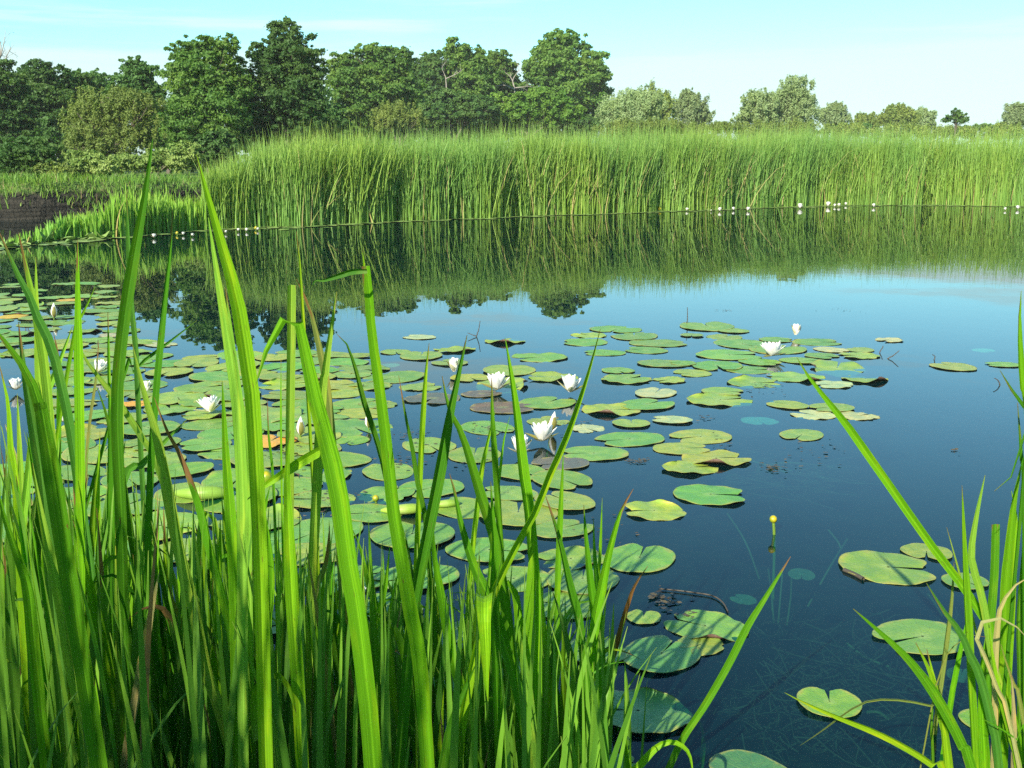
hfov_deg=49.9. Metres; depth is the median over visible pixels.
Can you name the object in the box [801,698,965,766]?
sedge blade
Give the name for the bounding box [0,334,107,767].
sedge blade
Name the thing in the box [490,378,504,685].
sedge blade
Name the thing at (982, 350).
lily pad
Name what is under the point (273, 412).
lily pad
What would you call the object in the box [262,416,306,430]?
lily pad
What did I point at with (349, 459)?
lily pad
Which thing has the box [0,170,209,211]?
bank grass
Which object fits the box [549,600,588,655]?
sedge blade
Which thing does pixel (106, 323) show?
lily pad
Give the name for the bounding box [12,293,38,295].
lily pad
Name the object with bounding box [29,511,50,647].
sedge blade
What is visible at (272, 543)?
lily pad
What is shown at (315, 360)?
lily pad
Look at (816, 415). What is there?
lily pad
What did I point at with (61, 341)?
lily pad
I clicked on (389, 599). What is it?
sedge blade
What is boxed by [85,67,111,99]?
oak tree
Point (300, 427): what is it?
lily bud
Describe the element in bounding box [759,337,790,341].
lily pad
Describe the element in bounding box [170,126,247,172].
shrub
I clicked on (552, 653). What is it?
sedge blade
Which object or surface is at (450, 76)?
dead tree
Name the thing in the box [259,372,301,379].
lily pad
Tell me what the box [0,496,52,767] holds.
sedge blade
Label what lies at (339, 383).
lily pad
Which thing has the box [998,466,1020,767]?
sedge blade
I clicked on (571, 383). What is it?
water lily
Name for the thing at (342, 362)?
lily pad
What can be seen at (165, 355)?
lily pad
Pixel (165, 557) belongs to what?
sedge blade
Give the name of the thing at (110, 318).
lily pad
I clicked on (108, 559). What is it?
sedge blade
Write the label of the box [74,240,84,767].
sedge blade
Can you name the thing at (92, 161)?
bush
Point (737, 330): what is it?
lily pad
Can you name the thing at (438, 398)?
lily pad
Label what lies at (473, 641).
sedge blade
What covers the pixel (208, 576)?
sedge blade
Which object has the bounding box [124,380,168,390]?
lily pad
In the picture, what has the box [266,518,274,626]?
sedge blade
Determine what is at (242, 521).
sedge blade
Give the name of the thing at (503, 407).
lily pad
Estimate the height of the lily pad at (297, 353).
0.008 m
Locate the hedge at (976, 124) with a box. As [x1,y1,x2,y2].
[835,121,993,150]
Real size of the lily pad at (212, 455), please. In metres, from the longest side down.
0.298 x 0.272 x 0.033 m
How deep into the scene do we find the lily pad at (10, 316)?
10.95 m
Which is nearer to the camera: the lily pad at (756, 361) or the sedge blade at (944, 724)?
the sedge blade at (944, 724)
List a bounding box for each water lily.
[7,378,22,389]
[94,358,106,372]
[144,381,152,390]
[193,394,221,411]
[447,357,457,371]
[481,372,509,389]
[507,435,531,452]
[525,421,557,440]
[558,374,582,391]
[758,341,785,356]
[791,324,800,334]
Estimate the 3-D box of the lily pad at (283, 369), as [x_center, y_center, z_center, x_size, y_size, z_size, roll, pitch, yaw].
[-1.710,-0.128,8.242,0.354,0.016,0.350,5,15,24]
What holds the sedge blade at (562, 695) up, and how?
on the water
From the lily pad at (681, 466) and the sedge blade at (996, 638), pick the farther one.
the lily pad at (681, 466)
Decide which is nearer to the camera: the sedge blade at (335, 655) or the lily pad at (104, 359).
the sedge blade at (335, 655)
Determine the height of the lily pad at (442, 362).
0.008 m
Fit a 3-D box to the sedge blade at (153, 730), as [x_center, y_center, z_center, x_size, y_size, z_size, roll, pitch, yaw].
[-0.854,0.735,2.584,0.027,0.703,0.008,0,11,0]
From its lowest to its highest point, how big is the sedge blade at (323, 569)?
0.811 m
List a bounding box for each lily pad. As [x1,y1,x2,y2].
[0,286,20,287]
[0,298,22,300]
[0,300,13,304]
[0,306,17,310]
[0,314,26,318]
[0,319,12,321]
[0,325,11,327]
[0,329,10,333]
[0,337,33,342]
[0,342,23,345]
[0,461,25,475]
[0,473,63,498]
[1,331,33,336]
[2,283,19,285]
[2,520,13,538]
[3,312,30,313]
[3,348,33,356]
[7,302,43,306]
[11,307,46,310]
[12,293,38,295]
[16,323,47,326]
[18,315,49,319]
[27,499,89,519]
[29,327,61,331]
[32,370,85,378]
[38,296,58,298]
[44,301,74,304]
[44,319,85,325]
[48,315,73,317]
[49,361,73,366]
[52,282,74,284]
[52,386,97,395]
[53,396,107,406]
[54,339,70,342]
[54,375,90,385]
[55,422,105,441]
[56,294,98,297]
[56,299,74,300]
[57,342,88,348]
[61,437,96,451]
[61,440,145,463]
[61,464,106,479]
[64,351,96,356]
[64,485,106,505]
[69,328,102,332]
[70,362,112,371]
[72,357,112,363]
[72,409,107,421]
[74,282,100,284]
[82,308,118,312]
[83,336,113,342]
[83,348,113,351]
[84,375,133,383]
[87,493,164,516]
[91,295,117,298]
[91,343,130,347]
[94,290,114,293]
[95,301,119,304]
[95,305,119,307]
[95,312,118,316]
[95,316,117,319]
[96,321,136,326]
[96,412,146,423]
[98,285,119,287]
[99,333,115,336]
[100,367,145,374]
[100,471,158,487]
[102,328,140,332]
[103,349,152,356]
[106,389,152,398]
[110,358,152,364]
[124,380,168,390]
[124,400,150,406]
[124,420,181,434]
[124,436,181,449]
[124,451,186,467]
[127,339,156,343]
[127,509,197,539]
[130,353,173,359]
[141,359,181,366]
[143,403,196,414]
[144,342,177,346]
[144,367,193,375]
[149,390,207,403]
[154,461,213,476]
[154,482,203,502]
[159,536,216,561]
[173,381,228,392]
[174,357,218,366]
[178,397,202,406]
[180,438,231,450]
[181,418,232,429]
[182,354,218,359]
[183,409,231,419]
[189,371,241,381]
[197,426,264,439]
[197,444,234,459]
[201,468,269,487]
[201,486,277,512]
[204,387,260,400]
[205,361,260,370]
[208,503,301,529]
[212,379,242,385]
[217,351,262,360]
[221,399,266,406]
[226,405,301,422]
[230,450,300,467]
[239,369,276,375]
[255,354,286,360]
[257,362,301,372]
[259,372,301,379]
[259,378,304,389]
[262,390,305,398]
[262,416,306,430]
[262,434,297,447]
[265,476,322,495]
[269,517,363,545]
[271,540,281,556]
[272,398,306,406]
[272,605,305,633]
[274,350,316,356]
[274,542,335,565]
[277,426,341,443]
[282,442,341,454]
[294,466,351,483]
[294,490,355,507]
[295,357,318,364]
[295,373,336,380]
[295,404,343,413]
[295,413,348,423]
[300,366,339,372]
[302,565,391,591]
[308,451,371,466]
[312,351,348,356]
[330,358,368,365]
[330,380,363,389]
[331,388,359,397]
[333,372,370,377]
[333,398,387,408]
[334,418,392,437]
[336,365,389,372]
[336,435,369,444]
[337,408,377,417]
[341,353,369,357]
[349,382,392,389]
[350,503,401,521]
[357,486,414,503]
[358,400,397,407]
[362,463,413,480]
[363,370,423,382]
[367,592,422,616]
[370,521,454,547]
[373,564,459,588]
[380,349,410,354]
[381,363,399,367]
[397,479,464,497]
[399,382,441,390]
[400,351,442,359]
[402,437,456,452]
[403,334,435,338]
[404,393,459,403]
[431,359,467,364]
[434,346,475,351]
[438,497,480,518]
[442,621,462,650]
[445,537,526,561]
[448,447,500,462]
[450,374,487,380]
[461,390,501,396]
[461,420,514,434]
[470,401,533,412]
[476,377,527,392]
[479,500,557,525]
[483,365,535,375]
[483,566,552,591]
[485,338,524,342]
[485,486,538,499]
[501,464,544,479]
[511,352,566,362]
[519,396,575,408]
[527,416,568,424]
[528,371,578,381]
[531,457,589,469]
[531,469,592,489]
[534,491,595,509]
[536,519,594,537]
[538,545,604,569]
[543,591,589,618]
[547,566,619,593]
[564,338,607,345]
[564,446,628,460]
[571,332,605,337]
[571,637,630,661]
[573,424,604,432]
[581,403,640,415]
[584,349,625,355]
[589,325,641,332]
[594,432,664,446]
[601,374,651,383]
[602,367,634,372]
[604,543,675,571]
[609,753,634,767]
[610,332,657,339]
[612,419,649,426]
[613,687,693,732]
[620,398,674,409]
[621,635,700,672]
[625,347,667,353]
[625,499,686,520]
[627,609,660,623]
[629,339,686,346]
[635,387,676,397]
[637,359,689,366]
[652,376,685,382]
[653,416,692,422]
[653,442,709,453]
[662,460,718,473]
[663,609,748,641]
[669,429,731,443]
[670,360,695,364]
[673,369,711,376]
[673,484,744,504]
[678,635,723,655]
[680,321,734,330]
[680,333,703,335]
[682,449,751,465]
[687,392,752,406]
[693,360,742,369]
[696,349,761,359]
[701,387,743,394]
[706,334,742,339]
[709,749,786,767]
[713,339,767,348]
[718,328,748,332]
[726,366,773,373]
[727,374,781,387]
[730,594,756,604]
[738,358,781,364]
[741,417,778,424]
[749,345,806,353]
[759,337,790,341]
[766,400,808,408]
[768,371,825,381]
[779,357,817,362]
[779,429,823,440]
[788,568,814,579]
[789,409,835,419]
[792,338,841,345]
[797,687,861,717]
[804,353,839,358]
[809,403,854,411]
[811,359,865,376]
[813,347,848,351]
[815,380,852,387]
[838,352,879,358]
[838,550,935,584]
[841,375,888,381]
[841,411,879,419]
[846,347,873,351]
[872,618,965,654]
[876,337,903,341]
[900,543,952,559]
[929,362,976,370]
[941,573,988,588]
[946,667,975,682]
[958,707,989,732]
[971,348,994,351]
[986,362,1017,366]
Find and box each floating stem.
[661,588,728,612]
[842,568,864,580]
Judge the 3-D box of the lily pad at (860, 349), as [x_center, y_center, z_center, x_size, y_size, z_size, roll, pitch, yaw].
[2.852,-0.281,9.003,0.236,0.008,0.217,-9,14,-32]
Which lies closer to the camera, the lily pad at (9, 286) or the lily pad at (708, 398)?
the lily pad at (708, 398)
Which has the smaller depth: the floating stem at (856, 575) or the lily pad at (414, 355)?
the floating stem at (856, 575)
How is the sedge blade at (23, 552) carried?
in the water
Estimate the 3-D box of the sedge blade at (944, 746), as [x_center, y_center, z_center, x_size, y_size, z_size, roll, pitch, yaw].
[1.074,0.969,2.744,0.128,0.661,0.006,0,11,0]
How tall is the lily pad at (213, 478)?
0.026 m
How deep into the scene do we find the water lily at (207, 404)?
6.64 m
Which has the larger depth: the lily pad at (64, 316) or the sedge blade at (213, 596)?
the lily pad at (64, 316)
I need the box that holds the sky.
[0,0,1023,162]
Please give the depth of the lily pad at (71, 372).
7.97 m
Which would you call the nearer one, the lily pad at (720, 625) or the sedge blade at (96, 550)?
the sedge blade at (96, 550)
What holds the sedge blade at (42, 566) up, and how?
on the water
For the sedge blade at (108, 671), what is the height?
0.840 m
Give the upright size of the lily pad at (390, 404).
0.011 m
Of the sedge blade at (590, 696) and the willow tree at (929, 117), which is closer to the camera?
the sedge blade at (590, 696)
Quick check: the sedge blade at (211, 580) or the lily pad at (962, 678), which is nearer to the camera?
the sedge blade at (211, 580)
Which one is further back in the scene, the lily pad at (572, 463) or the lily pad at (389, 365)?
the lily pad at (389, 365)
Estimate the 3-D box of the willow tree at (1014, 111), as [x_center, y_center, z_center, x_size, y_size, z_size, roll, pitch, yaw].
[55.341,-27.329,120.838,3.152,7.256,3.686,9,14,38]
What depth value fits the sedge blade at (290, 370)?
2.46 m
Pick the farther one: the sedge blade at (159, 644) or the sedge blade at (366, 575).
the sedge blade at (366, 575)
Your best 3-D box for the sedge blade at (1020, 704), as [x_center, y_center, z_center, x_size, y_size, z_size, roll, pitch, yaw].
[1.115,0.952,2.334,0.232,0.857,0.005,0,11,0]
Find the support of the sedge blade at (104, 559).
in the water
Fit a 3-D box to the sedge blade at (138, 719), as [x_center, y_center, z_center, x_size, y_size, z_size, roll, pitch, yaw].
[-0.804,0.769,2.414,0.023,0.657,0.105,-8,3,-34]
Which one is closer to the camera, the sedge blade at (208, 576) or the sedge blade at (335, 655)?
the sedge blade at (335, 655)
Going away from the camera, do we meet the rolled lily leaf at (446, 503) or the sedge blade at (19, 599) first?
the sedge blade at (19, 599)
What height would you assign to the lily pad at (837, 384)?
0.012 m
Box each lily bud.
[50,303,57,338]
[264,470,273,530]
[296,417,304,455]
[364,418,373,463]
[372,495,381,559]
[544,412,556,464]
[769,515,776,609]
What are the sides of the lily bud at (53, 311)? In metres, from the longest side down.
0.416 x 0.065 x 0.064 m
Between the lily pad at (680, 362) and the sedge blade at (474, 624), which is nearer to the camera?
the sedge blade at (474, 624)
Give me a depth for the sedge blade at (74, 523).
2.51 m
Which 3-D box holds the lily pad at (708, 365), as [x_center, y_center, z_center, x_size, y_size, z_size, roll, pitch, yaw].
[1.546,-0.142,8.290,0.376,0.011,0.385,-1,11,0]
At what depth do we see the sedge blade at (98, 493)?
3.01 m
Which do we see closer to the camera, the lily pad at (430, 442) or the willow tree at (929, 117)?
the lily pad at (430, 442)
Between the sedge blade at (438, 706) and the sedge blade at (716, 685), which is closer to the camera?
the sedge blade at (438, 706)
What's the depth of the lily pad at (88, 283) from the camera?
13.97 m
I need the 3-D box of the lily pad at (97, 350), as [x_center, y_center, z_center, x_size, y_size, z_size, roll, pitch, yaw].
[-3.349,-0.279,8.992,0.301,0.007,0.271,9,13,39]
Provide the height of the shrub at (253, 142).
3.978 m
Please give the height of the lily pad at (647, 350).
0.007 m
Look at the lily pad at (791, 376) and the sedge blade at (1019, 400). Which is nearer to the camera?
the sedge blade at (1019, 400)
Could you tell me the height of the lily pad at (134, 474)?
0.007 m
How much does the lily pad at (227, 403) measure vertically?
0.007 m
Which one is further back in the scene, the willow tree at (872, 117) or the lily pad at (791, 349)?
the willow tree at (872, 117)
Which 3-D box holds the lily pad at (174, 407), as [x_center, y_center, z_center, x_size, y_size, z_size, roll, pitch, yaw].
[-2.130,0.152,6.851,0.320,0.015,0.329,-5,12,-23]
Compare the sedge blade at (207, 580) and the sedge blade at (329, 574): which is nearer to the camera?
the sedge blade at (207, 580)
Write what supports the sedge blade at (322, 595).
in the water
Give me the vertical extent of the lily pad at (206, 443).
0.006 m
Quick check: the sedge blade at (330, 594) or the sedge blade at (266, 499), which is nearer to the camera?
the sedge blade at (266, 499)
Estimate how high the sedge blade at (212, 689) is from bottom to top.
1.236 m
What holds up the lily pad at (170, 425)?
on the water
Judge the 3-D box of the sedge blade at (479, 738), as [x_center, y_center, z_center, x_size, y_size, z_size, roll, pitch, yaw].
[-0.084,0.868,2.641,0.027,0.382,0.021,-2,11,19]
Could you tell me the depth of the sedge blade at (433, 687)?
3.01 m
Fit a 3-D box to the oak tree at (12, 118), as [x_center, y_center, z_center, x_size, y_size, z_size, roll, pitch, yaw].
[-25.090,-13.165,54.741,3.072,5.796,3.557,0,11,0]
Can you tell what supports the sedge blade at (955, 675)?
in the water
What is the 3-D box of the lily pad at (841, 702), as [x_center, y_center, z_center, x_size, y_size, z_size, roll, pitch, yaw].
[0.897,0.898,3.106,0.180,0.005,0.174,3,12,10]
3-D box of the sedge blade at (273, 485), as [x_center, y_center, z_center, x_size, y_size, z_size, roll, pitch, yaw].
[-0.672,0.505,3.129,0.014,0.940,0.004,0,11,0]
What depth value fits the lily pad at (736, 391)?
7.38 m
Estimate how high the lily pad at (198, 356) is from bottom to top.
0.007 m
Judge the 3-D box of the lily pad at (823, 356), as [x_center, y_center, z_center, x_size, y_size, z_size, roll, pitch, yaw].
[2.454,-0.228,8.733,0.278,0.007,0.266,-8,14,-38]
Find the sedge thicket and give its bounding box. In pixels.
[0,427,651,767]
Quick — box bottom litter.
[633,446,1016,767]
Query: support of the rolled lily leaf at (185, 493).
on the lily pad at (178, 486)
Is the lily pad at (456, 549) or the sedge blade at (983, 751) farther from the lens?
the lily pad at (456, 549)
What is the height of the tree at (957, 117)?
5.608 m
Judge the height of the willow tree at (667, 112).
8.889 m
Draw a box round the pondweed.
[724,460,965,719]
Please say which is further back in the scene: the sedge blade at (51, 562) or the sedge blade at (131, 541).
the sedge blade at (131, 541)
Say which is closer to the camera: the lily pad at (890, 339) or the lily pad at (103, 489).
the lily pad at (103, 489)
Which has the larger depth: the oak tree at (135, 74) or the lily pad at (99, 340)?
the oak tree at (135, 74)
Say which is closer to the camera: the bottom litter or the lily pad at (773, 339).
the bottom litter
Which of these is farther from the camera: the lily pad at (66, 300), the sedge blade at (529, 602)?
the lily pad at (66, 300)
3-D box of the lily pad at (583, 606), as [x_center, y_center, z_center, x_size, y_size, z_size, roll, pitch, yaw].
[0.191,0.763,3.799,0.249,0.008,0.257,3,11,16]
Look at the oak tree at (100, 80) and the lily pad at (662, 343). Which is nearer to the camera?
the lily pad at (662, 343)
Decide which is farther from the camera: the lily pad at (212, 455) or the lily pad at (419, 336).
the lily pad at (419, 336)
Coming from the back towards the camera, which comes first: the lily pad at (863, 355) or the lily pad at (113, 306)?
the lily pad at (113, 306)
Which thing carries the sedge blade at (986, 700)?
on the water
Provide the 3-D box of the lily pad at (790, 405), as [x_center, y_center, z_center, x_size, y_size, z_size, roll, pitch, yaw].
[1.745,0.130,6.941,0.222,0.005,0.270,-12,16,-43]
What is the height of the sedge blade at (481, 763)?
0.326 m
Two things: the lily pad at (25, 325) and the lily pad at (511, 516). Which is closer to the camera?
the lily pad at (511, 516)
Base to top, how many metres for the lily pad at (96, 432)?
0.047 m
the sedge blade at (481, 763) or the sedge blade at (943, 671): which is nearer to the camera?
the sedge blade at (481, 763)
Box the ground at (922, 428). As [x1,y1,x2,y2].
[0,164,1023,767]
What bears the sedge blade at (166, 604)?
on the water
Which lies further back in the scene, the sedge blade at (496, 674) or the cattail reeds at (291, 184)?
the cattail reeds at (291, 184)
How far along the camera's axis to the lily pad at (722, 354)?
8.76 m
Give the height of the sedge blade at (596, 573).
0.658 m
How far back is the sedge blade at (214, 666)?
2.41 m
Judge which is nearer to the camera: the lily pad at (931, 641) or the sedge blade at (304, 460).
the sedge blade at (304, 460)
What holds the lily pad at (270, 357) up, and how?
on the water
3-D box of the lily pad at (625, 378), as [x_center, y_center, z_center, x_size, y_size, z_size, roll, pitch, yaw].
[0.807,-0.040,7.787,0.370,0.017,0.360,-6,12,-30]
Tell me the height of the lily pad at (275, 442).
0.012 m
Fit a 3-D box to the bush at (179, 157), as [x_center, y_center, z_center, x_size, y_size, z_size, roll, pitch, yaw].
[-12.724,-7.945,39.346,3.776,1.563,1.790,0,11,0]
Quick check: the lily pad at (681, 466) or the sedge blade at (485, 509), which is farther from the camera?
the lily pad at (681, 466)
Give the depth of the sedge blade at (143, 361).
3.04 m
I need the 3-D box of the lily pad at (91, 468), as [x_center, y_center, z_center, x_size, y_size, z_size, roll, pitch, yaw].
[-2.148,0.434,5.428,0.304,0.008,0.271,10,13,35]
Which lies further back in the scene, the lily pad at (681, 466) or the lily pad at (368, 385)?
the lily pad at (368, 385)
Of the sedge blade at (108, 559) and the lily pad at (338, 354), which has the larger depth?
the lily pad at (338, 354)
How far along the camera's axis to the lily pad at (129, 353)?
8.84 m
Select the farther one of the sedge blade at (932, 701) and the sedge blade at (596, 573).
the sedge blade at (596, 573)
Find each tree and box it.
[0,30,16,58]
[0,59,40,147]
[13,58,74,132]
[54,79,167,175]
[55,68,100,131]
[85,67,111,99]
[100,55,166,172]
[149,32,258,173]
[240,15,330,144]
[320,42,428,147]
[406,49,454,129]
[416,88,503,140]
[435,36,504,94]
[442,59,461,89]
[484,48,533,96]
[485,84,587,139]
[497,61,529,151]
[519,28,614,130]
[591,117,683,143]
[594,87,669,131]
[626,77,676,119]
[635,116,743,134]
[672,88,715,127]
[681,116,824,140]
[730,73,820,132]
[815,100,851,126]
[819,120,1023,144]
[849,111,882,137]
[880,102,922,127]
[914,107,937,128]
[940,107,969,142]
[1000,101,1023,142]
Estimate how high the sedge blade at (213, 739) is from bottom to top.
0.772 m
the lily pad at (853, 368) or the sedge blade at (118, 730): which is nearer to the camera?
the sedge blade at (118, 730)
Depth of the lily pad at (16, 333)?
9.86 m
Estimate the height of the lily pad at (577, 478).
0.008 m
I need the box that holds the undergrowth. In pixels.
[0,522,656,767]
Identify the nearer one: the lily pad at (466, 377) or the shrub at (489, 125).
the lily pad at (466, 377)
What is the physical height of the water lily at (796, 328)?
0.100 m
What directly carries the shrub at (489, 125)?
on the ground at (922, 428)
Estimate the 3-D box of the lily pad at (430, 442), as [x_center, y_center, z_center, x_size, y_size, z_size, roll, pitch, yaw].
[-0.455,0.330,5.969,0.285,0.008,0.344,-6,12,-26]
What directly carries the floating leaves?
on the water
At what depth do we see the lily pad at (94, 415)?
6.67 m
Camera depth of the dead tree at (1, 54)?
59.69 m
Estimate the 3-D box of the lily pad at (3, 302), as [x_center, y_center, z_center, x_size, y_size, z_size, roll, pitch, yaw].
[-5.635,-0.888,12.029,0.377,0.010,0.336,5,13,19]
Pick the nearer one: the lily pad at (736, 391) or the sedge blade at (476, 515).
the sedge blade at (476, 515)
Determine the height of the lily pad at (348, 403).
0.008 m
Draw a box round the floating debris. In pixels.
[97,308,957,616]
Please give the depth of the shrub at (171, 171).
56.23 m
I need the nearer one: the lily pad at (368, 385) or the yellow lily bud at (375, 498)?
the yellow lily bud at (375, 498)
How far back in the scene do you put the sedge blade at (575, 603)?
2.44 m
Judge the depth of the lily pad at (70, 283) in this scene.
13.96 m
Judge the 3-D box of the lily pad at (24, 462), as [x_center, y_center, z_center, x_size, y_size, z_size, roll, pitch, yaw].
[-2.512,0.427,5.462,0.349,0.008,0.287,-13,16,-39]
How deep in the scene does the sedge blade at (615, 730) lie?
3.18 m
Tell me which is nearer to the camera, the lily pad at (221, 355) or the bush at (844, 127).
the lily pad at (221, 355)
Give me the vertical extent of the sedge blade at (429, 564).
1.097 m
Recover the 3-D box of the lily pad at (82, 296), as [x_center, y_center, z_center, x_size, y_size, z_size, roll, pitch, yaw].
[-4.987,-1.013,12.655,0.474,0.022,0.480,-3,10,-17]
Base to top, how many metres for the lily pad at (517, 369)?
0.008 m
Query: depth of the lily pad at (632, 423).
6.46 m
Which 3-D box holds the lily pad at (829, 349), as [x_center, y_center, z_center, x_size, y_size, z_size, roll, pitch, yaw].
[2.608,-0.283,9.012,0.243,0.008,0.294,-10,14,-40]
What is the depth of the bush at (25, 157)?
35.85 m
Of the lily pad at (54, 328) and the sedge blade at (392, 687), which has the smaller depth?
the sedge blade at (392, 687)
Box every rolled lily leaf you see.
[175,486,223,499]
[381,503,421,514]
[439,499,459,507]
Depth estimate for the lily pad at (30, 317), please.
10.86 m
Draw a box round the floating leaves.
[0,204,1022,249]
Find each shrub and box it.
[15,116,74,168]
[148,112,183,173]
[161,77,347,146]
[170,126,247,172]
[233,120,284,156]
[284,108,352,152]
[340,109,426,149]
[354,82,519,144]
[421,118,521,149]
[511,111,603,141]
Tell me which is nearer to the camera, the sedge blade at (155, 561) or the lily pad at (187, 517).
the sedge blade at (155, 561)
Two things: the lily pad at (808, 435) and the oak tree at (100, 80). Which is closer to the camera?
the lily pad at (808, 435)
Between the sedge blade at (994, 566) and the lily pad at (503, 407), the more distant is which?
the lily pad at (503, 407)
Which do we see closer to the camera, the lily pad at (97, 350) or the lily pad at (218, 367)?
the lily pad at (218, 367)
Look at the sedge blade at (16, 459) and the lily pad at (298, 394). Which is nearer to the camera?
the sedge blade at (16, 459)
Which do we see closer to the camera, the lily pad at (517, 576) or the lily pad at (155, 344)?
the lily pad at (517, 576)
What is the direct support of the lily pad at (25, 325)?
on the water
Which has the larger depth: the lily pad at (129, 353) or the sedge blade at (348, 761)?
the lily pad at (129, 353)
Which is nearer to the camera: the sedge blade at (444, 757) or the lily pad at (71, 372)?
the sedge blade at (444, 757)
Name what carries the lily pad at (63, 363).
on the water
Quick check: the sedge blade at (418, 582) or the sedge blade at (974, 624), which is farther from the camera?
the sedge blade at (974, 624)
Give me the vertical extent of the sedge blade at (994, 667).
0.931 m
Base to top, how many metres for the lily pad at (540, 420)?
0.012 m
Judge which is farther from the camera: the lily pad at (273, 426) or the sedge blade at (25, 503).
the lily pad at (273, 426)
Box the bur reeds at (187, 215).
[4,182,246,242]
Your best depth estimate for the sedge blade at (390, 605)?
2.50 m
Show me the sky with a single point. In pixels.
(941, 56)
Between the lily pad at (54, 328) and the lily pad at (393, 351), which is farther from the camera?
the lily pad at (54, 328)
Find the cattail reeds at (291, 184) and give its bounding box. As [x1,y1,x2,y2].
[178,114,1023,229]
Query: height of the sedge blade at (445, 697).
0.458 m
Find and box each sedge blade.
[0,234,114,765]
[0,326,72,715]
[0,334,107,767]
[0,367,30,766]
[0,445,12,525]
[0,455,6,563]
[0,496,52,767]
[2,539,23,721]
[4,555,17,764]
[5,425,33,529]
[8,598,45,620]
[16,476,52,756]
[17,395,23,497]
[18,233,69,701]
[18,323,73,767]
[22,504,60,752]
[27,434,33,481]
[27,496,35,542]
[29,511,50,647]
[32,463,88,759]
[32,504,41,593]
[34,257,42,598]
[41,554,53,767]
[53,333,60,464]
[55,287,94,447]
[58,439,60,459]
[72,515,99,713]
[72,520,115,742]
[73,474,87,549]
[73,485,75,555]
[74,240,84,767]
[76,555,128,754]
[76,567,118,767]
[83,353,159,482]
[85,342,98,506]
[85,481,94,598]
[86,420,185,603]
[87,320,196,507]
[90,458,97,559]
[94,573,180,767]
[95,436,99,553]
[95,513,99,574]
[97,388,167,767]
[97,513,111,767]
[97,515,105,751]
[102,523,106,589]
[106,321,110,558]
[108,407,114,755]
[111,138,152,754]
[114,388,123,616]
[115,607,120,767]
[120,574,158,767]
[126,194,145,549]
[128,557,139,747]
[129,546,166,659]
[130,604,189,767]
[130,669,140,733]
[132,344,233,764]
[133,557,157,761]
[143,523,159,580]
[144,208,172,676]
[144,502,179,745]
[151,655,179,739]
[154,398,255,767]
[154,528,156,587]
[157,520,169,767]
[158,581,167,687]
[163,506,167,643]
[165,577,168,663]
[168,583,181,629]
[177,570,181,631]
[183,527,212,592]
[184,554,252,667]
[192,661,221,767]
[194,521,223,651]
[196,154,272,767]
[196,511,227,599]
[198,522,211,617]
[199,485,210,658]
[201,577,218,767]
[207,626,227,698]
[208,218,248,767]
[208,592,211,651]
[209,518,222,767]
[212,536,215,626]
[219,524,227,573]
[221,499,226,550]
[221,738,224,767]
[222,381,237,767]
[225,288,255,765]
[247,447,320,499]
[248,591,276,728]
[250,672,295,741]
[255,317,381,767]
[265,487,269,508]
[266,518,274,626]
[267,400,276,594]
[275,594,290,706]
[277,539,282,593]
[280,377,283,586]
[281,605,289,747]
[283,431,308,767]
[284,285,295,611]
[296,231,324,689]
[296,279,351,742]
[305,292,336,743]
[305,593,335,767]
[308,525,329,767]
[312,269,366,285]
[312,575,324,727]
[313,697,351,767]
[326,580,364,656]
[326,609,354,677]
[328,554,331,590]
[329,544,335,692]
[329,596,338,624]
[332,583,338,704]
[337,334,413,572]
[348,546,389,756]
[353,531,377,608]
[360,576,397,767]
[362,266,434,767]
[362,569,365,767]
[366,612,417,767]
[368,520,380,743]
[377,598,401,693]
[386,610,397,767]
[388,582,405,631]
[394,336,466,767]
[397,710,436,767]
[399,379,439,697]
[406,547,435,728]
[413,346,428,571]
[424,612,446,713]
[431,535,479,767]
[432,594,449,753]
[433,744,438,767]
[435,587,440,657]
[437,690,443,761]
[438,666,474,767]
[442,376,521,767]
[449,474,532,735]
[458,331,599,767]
[461,412,494,674]
[462,639,486,767]
[462,674,479,764]
[463,738,466,767]
[464,741,483,767]
[472,555,479,650]
[476,592,492,700]
[478,650,491,746]
[479,697,504,750]
[482,604,512,763]
[488,417,509,585]
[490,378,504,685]
[490,481,504,767]
[499,580,549,740]
[505,339,541,767]
[517,621,536,767]
[521,523,534,683]
[541,582,551,718]
[546,498,589,732]
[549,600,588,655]
[550,626,558,735]
[550,662,559,727]
[553,593,581,709]
[554,454,563,688]
[555,644,570,676]
[559,613,565,766]
[578,662,621,739]
[579,490,632,767]
[583,505,602,767]
[585,683,591,767]
[593,518,606,690]
[598,507,601,577]
[605,648,637,657]
[612,726,619,750]
[614,566,647,657]
[623,663,630,767]
[625,736,631,767]
[632,739,692,767]
[665,556,790,767]
[698,720,705,767]
[786,693,945,767]
[796,357,1023,767]
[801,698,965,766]
[854,609,976,767]
[916,643,952,767]
[920,635,983,767]
[926,583,1002,767]
[927,651,948,767]
[928,566,953,767]
[930,681,939,767]
[940,626,964,760]
[947,529,1008,767]
[962,489,978,767]
[968,476,1021,766]
[975,617,1023,767]
[978,641,989,767]
[981,718,1023,740]
[984,524,999,738]
[988,622,1016,767]
[990,580,1023,767]
[995,434,1023,742]
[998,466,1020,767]
[1000,371,1023,408]
[1001,645,1023,732]
[1010,491,1017,691]
[1011,673,1016,767]
[1016,555,1022,740]
[1017,403,1023,750]
[1018,291,1023,397]
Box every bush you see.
[0,135,60,177]
[30,158,77,177]
[59,149,121,178]
[107,139,202,175]
[369,97,428,148]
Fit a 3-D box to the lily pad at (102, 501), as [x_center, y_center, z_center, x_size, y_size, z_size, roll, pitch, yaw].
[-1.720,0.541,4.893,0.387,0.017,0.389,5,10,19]

